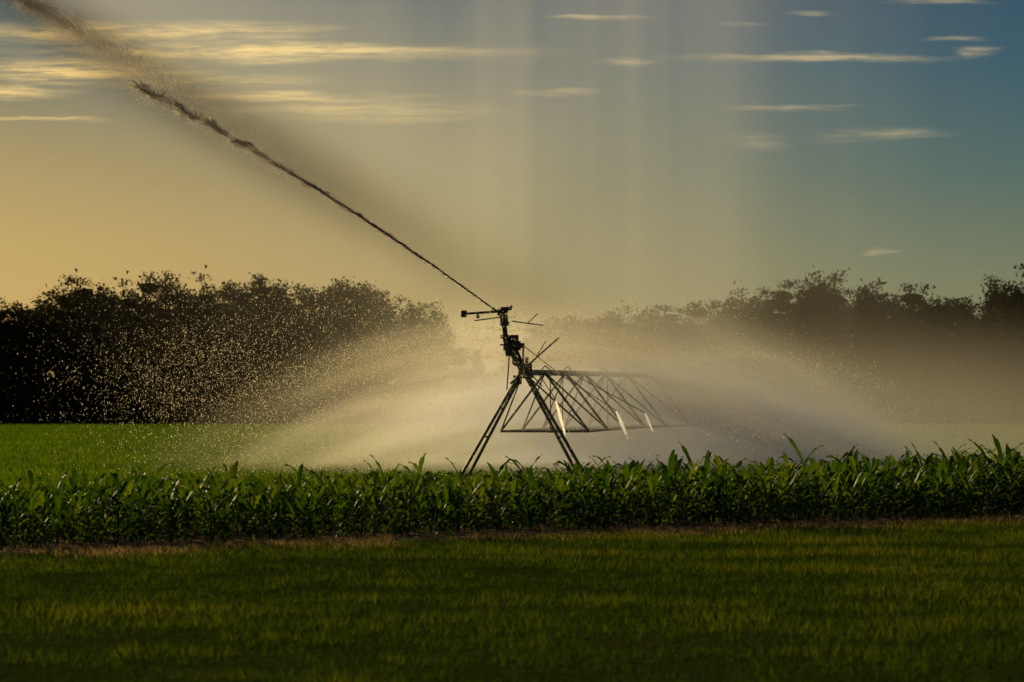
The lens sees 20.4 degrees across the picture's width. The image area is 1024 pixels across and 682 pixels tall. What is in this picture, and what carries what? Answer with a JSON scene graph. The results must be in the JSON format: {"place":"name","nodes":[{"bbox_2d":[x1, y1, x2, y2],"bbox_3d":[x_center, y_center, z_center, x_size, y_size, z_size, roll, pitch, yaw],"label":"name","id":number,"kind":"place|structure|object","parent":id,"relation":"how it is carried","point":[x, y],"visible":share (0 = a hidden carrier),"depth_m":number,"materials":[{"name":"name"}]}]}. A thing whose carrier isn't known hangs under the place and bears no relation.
{"place":"outdoors","nodes":[
{"label":"outdoors","id":0,"kind":"place"},
{"bbox_2d":[0,415,1023,681],"bbox_3d":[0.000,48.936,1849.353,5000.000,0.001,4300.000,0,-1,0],"label":"ground","id":1,"kind":"structure","parent":0,"point":[508,661],"depth_m":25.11,"materials":[{"name":"green plant"}]},
{"bbox_2d":[0,265,476,423],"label":"distant woodland","id":2,"kind":"object","parent":1,"relation":"on","point":[24,390],"visible":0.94,"depth_m":502.41,"materials":[{"name":"green plant"}]},
{"bbox_2d":[0,433,1023,549],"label":"corn crop","id":3,"kind":"object","parent":1,"relation":"on","point":[955,480],"visible":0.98,"depth_m":44.60,"materials":[{"name":"green plant"}]},
{"bbox_2d":[0,422,1023,519],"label":"field crop","id":4,"kind":"object","parent":1,"relation":"on","point":[23,439],"visible":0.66,"depth_m":144.91,"materials":[{"name":"green plant"}]},
{"bbox_2d":[1,513,1023,562],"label":"dry grass verge","id":5,"kind":"structure","parent":1,"relation":"on","point":[279,542],"depth_m":40.48,"materials":[{"name":"plant"}]},
{"bbox_2d":[455,305,806,477],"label":"pivot irrigator","id":6,"kind":"object","parent":1,"relation":"on","point":[512,348],"visible":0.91,"depth_m":85.06,"materials":[{"name":"metal"}]},
{"bbox_2d":[0,0,492,309],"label":"water jet","id":7,"kind":"object","parent":6,"relation":"attached to","point":[145,91],"visible":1,"depth_m":66.91},
{"bbox_2d":[15,277,986,483],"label":"water spray","id":8,"kind":"object","parent":6,"relation":"attached to","point":[560,358],"visible":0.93,"depth_m":76.15,"materials":[{"name":"white liquid"}]},
{"bbox_2d":[446,263,1023,422],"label":"distant woodland","id":9,"kind":"object","parent":1,"relation":"on","point":[976,360],"visible":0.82,"depth_m":517.47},
{"bbox_2d":[0,0,1023,414],"label":"sky","id":10,"kind":"structure","parent":0,"point":[596,149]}
]}

